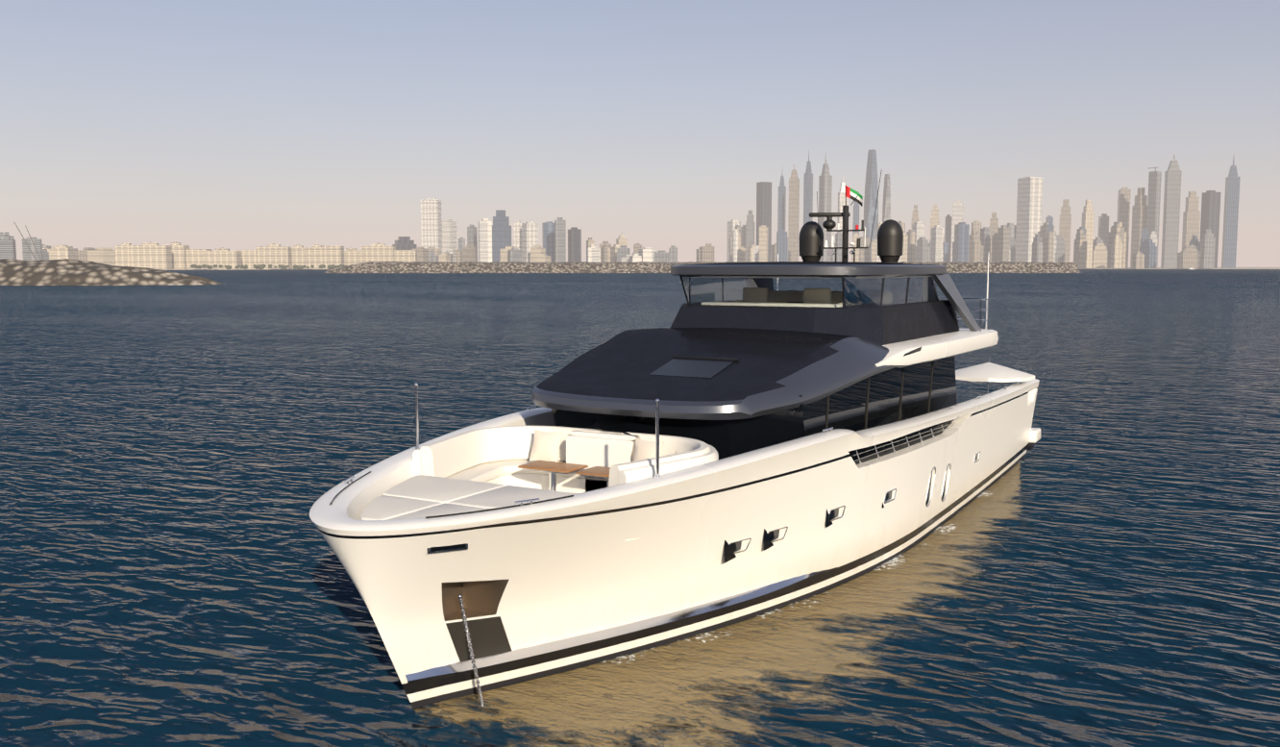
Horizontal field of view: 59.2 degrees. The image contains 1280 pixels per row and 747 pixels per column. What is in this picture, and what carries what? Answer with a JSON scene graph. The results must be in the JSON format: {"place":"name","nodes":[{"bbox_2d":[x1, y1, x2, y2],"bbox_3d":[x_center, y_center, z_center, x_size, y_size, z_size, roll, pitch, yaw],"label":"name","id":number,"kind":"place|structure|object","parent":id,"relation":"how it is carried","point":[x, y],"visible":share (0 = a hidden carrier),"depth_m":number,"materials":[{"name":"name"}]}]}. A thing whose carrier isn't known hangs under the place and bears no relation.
{"place":"outdoors","nodes":[
{"label":"outdoors","id":0,"kind":"place"},
{"bbox_2d":[0,151,1221,268],"bbox_3d":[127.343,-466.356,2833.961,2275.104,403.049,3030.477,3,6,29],"label":"city buildings","id":1,"kind":"structure","parent":0,"point":[1170,215],"materials":[{"name":"beige concrete"}]},
{"bbox_2d":[42,199,1184,268],"bbox_3d":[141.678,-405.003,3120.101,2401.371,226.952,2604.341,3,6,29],"label":"city buildings","id":2,"kind":"structure","parent":0,"point":[104,255],"depth_m":3319.26,"materials":[{"name":"grey concrete"}]},
{"bbox_2d":[0,269,1279,746],"bbox_3d":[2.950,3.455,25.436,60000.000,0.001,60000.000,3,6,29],"label":"sea water","id":3,"kind":"structure","parent":0,"point":[177,463],"depth_m":27.06,"materials":[{"name":"blue liquid"}]},
{"bbox_2d":[0,258,223,285],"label":"breakwater","id":4,"kind":"object","parent":3,"relation":"in","point":[54,272],"visible":0.92,"depth_m":356.61,"materials":[{"name":"grey stone"}]},
{"bbox_2d":[309,378,1039,708],"bbox_3d":[2.856,2.477,25.177,7.240,3.996,26.560,3,6,29],"label":"yacht hull","id":5,"kind":"object","parent":3,"relation":"on","point":[552,571],"visible":0.77,"depth_m":16.62,"materials":[{"name":"white"}]},
{"bbox_2d":[426,542,467,553],"bbox_3d":[-2.373,2.135,13.908,0.520,0.130,0.027,-3,6,-26],"label":"hawsehole","id":6,"kind":"object","parent":5,"relation":"attached to","point":[450,548],"visible":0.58,"depth_m":13.90,"materials":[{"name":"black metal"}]},
{"bbox_2d":[329,470,573,517],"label":"deck recesses","id":7,"kind":"object","parent":5,"relation":"on","point":[337,494],"visible":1,"depth_m":14.39,"materials":[{"name":"black"}]},
{"bbox_2d":[458,593,484,706],"bbox_3d":[-2.226,3.768,14.960,0.353,1.735,0.049,-1,6,-11],"label":"anchor chain","id":8,"kind":"object","parent":5,"relation":"attached to","point":[472,655],"visible":0.9,"depth_m":14.93,"materials":[{"name":"silver metal"}]},
{"bbox_2d":[445,615,511,673],"bbox_3d":[-2.140,3.658,15.252,0.232,0.837,1.151,8,9,55],"label":"anchor plate","id":9,"kind":"object","parent":5,"relation":"attached to","point":[488,636],"visible":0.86,"depth_m":15.20,"materials":[{"name":"grey metal"}]},
{"bbox_2d":[414,382,660,476],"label":"poles","id":10,"kind":"object","parent":5,"relation":"on","point":[656,430],"visible":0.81,"depth_m":15.94,"materials":[{"name":"silver metal"}]},
{"bbox_2d":[398,566,837,685],"bbox_3d":[-1.062,3.639,18.340,6.003,0.210,8.280,3,6,29],"label":"hull stripe","id":11,"kind":"object","parent":5,"relation":"on","point":[560,645],"visible":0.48,"depth_m":16.42,"materials":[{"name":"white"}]},
{"bbox_2d":[344,381,1021,506],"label":"deck fittings","id":12,"kind":"object","parent":5,"relation":"on","point":[529,500],"visible":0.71,"depth_m":15.79,"materials":[{"name":"silver metal"}]},
{"bbox_2d":[551,355,957,459],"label":"cabin windows","id":13,"kind":"structure","parent":5,"relation":"on","point":[893,395],"depth_m":20.69,"materials":[{"name":"black glass"}]},
{"bbox_2d":[531,327,897,419],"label":"roof","id":14,"kind":"structure","parent":13,"relation":"on","point":[771,371],"depth_m":20.54,"materials":[{"name":"grey"}]},
{"bbox_2d":[648,355,738,377],"bbox_3d":[0.979,-0.133,20.735,1.350,0.281,1.100,3,6,29],"label":"roof hatch","id":15,"kind":"object","parent":14,"relation":"on","point":[695,366],"visible":0.96,"depth_m":20.76,"materials":[{"name":"black glass"}]},
{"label":"inner fly deck","id":16,"kind":"structure","parent":14,"relation":"on","visible":0},
{"bbox_2d":[670,299,959,344],"bbox_3d":[3.941,-1.169,26.755,5.240,1.003,8.580,3,6,29],"label":"flybridge coaming","id":17,"kind":"object","parent":16,"relation":"on","point":[887,325],"visible":0.48,"depth_m":23.81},
{"bbox_2d":[679,274,938,307],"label":"window frames","id":18,"kind":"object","parent":17,"relation":"on","point":[682,283],"visible":0.27,"depth_m":25.14,"materials":[{"name":"black metal"}]},
{"bbox_2d":[682,276,937,307],"bbox_3d":[3.956,-1.999,26.703,4.740,0.660,5.920,3,6,29],"label":"windshield","id":19,"kind":"object","parent":17,"relation":"on","point":[862,292],"visible":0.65,"depth_m":24.64,"materials":[{"name":"clear glass"}]},
{"bbox_2d":[744,273,979,331],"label":"hardtop pillars","id":20,"kind":"structure","parent":17,"relation":"on","point":[945,283],"depth_m":28.51,"materials":[{"name":"grey metal"}]},
{"bbox_2d":[670,261,946,275],"bbox_3d":[4.197,-2.525,27.081,5.160,0.315,7.540,3,6,29],"label":"hardtop","id":21,"kind":"object","parent":20,"relation":"on","point":[805,268],"visible":1,"depth_m":23.96,"materials":[{"name":"grey"}]},
{"bbox_2d":[687,275,931,277],"bbox_3d":[4.173,-2.346,27.055,4.760,0.045,7.040,3,6,29],"label":"hardtop headliner","id":22,"kind":"object","parent":21,"relation":"attached to","point":[800,277],"visible":0.31,"depth_m":24.01},
{"bbox_2d":[809,172,881,262],"bbox_3d":[5.203,-4.000,28.839,1.728,2.401,0.778,3,6,29],"label":"mast","id":23,"kind":"object","parent":21,"relation":"on","point":[828,224],"visible":0.92,"depth_m":28.85,"materials":[{"name":"black metal"}]},
{"bbox_2d":[845,185,862,206],"bbox_3d":[5.463,-4.520,28.768,0.431,0.550,0.081,1,5,6],"label":"flag","id":24,"kind":"object","parent":23,"relation":"attached to","point":[851,193],"visible":1,"depth_m":28.76,"materials":[{"name":"multicoloured fabric"}]},
{"bbox_2d":[799,219,903,263],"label":"satellite domes","id":25,"kind":"structure","parent":21,"relation":"on","point":[890,238],"depth_m":28.61,"materials":[{"name":"black plastic"}]},
{"bbox_2d":[903,346,921,356],"bbox_3d":[2.802,-0.605,24.790,6.548,0.146,1.100,3,6,29],"label":"side vent","id":26,"kind":"object","parent":17,"relation":"attached to","point":[914,351],"visible":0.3,"depth_m":23.25,"materials":[{"name":"black metal"}]},
{"bbox_2d":[937,296,989,331],"bbox_3d":[6.357,-1.652,30.993,6.276,0.900,1.453,3,6,29],"label":"railing","id":27,"kind":"object","parent":17,"relation":"on","point":[980,308],"visible":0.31,"depth_m":29.53,"materials":[{"name":"silver metal"}]},
{"bbox_2d":[724,453,978,563],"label":"hull windows","id":28,"kind":"structure","parent":5,"relation":"on","point":[732,548],"depth_m":18.48,"materials":[{"name":"black glass"}]},
{"bbox_2d":[723,451,980,555],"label":"porthole frames","id":29,"kind":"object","parent":5,"relation":"attached to","point":[845,506],"visible":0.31,"depth_m":21.50,"materials":[{"name":"silver metal"}]},
{"bbox_2d":[848,418,954,464],"bbox_3d":[2.790,1.083,24.928,6.599,0.778,8.050,3,6,29],"label":"bulwark opening","id":30,"kind":"object","parent":5,"relation":"on","point":[879,449],"visible":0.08,"depth_m":22.30,"materials":[{"name":"black metal"}]},
{"bbox_2d":[853,420,956,465],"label":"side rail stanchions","id":31,"kind":"object","parent":5,"relation":"on","point":[893,447],"visible":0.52,"depth_m":22.51,"materials":[{"name":"silver metal"}]},
{"bbox_2d":[955,357,1034,393],"bbox_3d":[10.368,0.634,33.532,2.418,2.190,2.418,5,7,40],"label":"aft umbrella","id":32,"kind":"object","parent":5,"relation":"on","point":[989,372],"visible":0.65,"depth_m":32.77,"materials":[{"name":"white fabric"}]},
{"bbox_2d":[1026,427,1041,449],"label":"swim platform","id":33,"kind":"structure","parent":5,"relation":"on","point":[1034,434],"depth_m":34.72,"materials":[{"name":"white plastic"}]},
{"bbox_2d":[323,261,1081,272],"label":"breakwater","id":34,"kind":"object","parent":3,"relation":"in","point":[626,267],"visible":0.65,"depth_m":1067.90,"materials":[{"name":"grey stone"}]},
{"bbox_2d":[414,460,1022,746],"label":"water reflection","id":35,"kind":"object","parent":3,"relation":"on","point":[644,689],"visible":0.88,"depth_m":16.55,"materials":[{"name":"brown liquid"}]},
{"bbox_2d":[600,461,1024,663],"bbox_3d":[3.471,3.356,26.350,7.349,0.001,21.318,3,6,29],"label":"water foam","id":36,"kind":"object","parent":3,"relation":"on","point":[883,566],"visible":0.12,"depth_m":21.78,"materials":[{"name":"liquid"}]},
{"bbox_2d":[0,0,1279,267],"label":"sky","id":37,"kind":"structure","parent":0,"point":[233,125],"materials":[{"name":"blue"}]},
{"bbox_2d":[162,267,1279,270],"bbox_3d":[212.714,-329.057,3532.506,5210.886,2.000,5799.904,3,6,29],"label":"shore ground","id":38,"kind":"structure","parent":0,"point":[1077,268],"depth_m":3212.10,"materials":[{"name":"beige"}]},
{"bbox_2d":[13,221,41,260],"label":"cranes","id":39,"kind":"object","parent":38,"relation":"on","point":[27,244],"visible":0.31,"depth_m":1490.81,"materials":[{"name":"grey metal"}]},
{"bbox_2d":[114,241,418,269],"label":"distant buildings","id":40,"kind":"structure","parent":38,"relation":"on","point":[175,255],"depth_m":2352.17,"materials":[{"name":"beige concrete"}]},
{"bbox_2d":[190,264,345,269],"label":"shore trees","id":41,"kind":"object","parent":38,"relation":"on","point":[262,266],"visible":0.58,"depth_m":2258.75,"materials":[{"name":"green plant"}]},
{"bbox_2d":[22,164,1200,268],"bbox_3d":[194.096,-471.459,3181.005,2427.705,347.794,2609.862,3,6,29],"label":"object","id":42,"kind":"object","parent":38,"relation":"on","point":[1187,257],"visible":0.65,"depth_m":3507.73,"materials":[{"name":"grey concrete"}]},
{"bbox_2d":[492,148,1240,268],"bbox_3d":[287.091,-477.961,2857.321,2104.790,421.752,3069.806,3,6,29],"label":"skyscrapers","id":43,"kind":"structure","parent":38,"relation":"on","point":[501,233],"depth_m":3484.49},
{"bbox_2d":[701,287,842,307],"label":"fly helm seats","id":44,"kind":"object","parent":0,"point":[834,295],"depth_m":25.76,"materials":[{"name":"beige leather"}]},
{"bbox_2d":[776,252,988,329],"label":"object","id":45,"kind":"object","parent":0,"point":[987,285],"visible":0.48,"depth_m":29.91,"materials":[{"name":"silver metal"}]},
{"bbox_2d":[875,328,998,368],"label":"side wing deck","id":46,"kind":"structure","parent":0,"point":[948,344],"depth_m":24.98,"materials":[{"name":"white plastic"}]},
{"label":"front lounge floor","id":47,"kind":"structure","parent":0,"visible":0},
{"bbox_2d":[360,474,577,519],"bbox_3d":[-2.669,2.075,15.343,3.492,0.650,3.100,3,6,29],"label":"sunpad","id":48,"kind":"object","parent":47,"relation":"on","point":[417,496],"visible":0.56,"depth_m":15.64,"materials":[{"name":"white fabric"}]},
{"bbox_2d":[517,460,588,491],"bbox_3d":[-1.440,1.801,18.658,0.980,0.570,0.620,3,6,29],"label":"teak table","id":49,"kind":"object","parent":47,"relation":"on","point":[553,468],"visible":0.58,"depth_m":18.58,"materials":[{"name":"brown wood"}]},
{"bbox_2d":[412,425,718,541],"bbox_3d":[-1.094,1.613,18.093,4.728,1.050,3.187,3,6,29],"label":"bow seating area","id":50,"kind":"object","parent":47,"relation":"on","point":[496,455],"visible":0.48,"depth_m":18.77,"materials":[{"name":"white"}]},
{"bbox_2d":[529,429,677,462],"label":"seat cushions","id":51,"kind":"object","parent":50,"relation":"on","point":[546,446],"visible":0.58,"depth_m":19.17,"materials":[{"name":"beige fabric"}]},
{"bbox_2d":[576,466,610,480],"bbox_3d":[-0.448,1.854,18.098,0.980,0.570,0.620,3,6,29],"label":"teak table","id":52,"kind":"object","parent":47,"relation":"on","point":[599,471],"visible":0.29,"depth_m":18.02,"materials":[{"name":"brown wood"}]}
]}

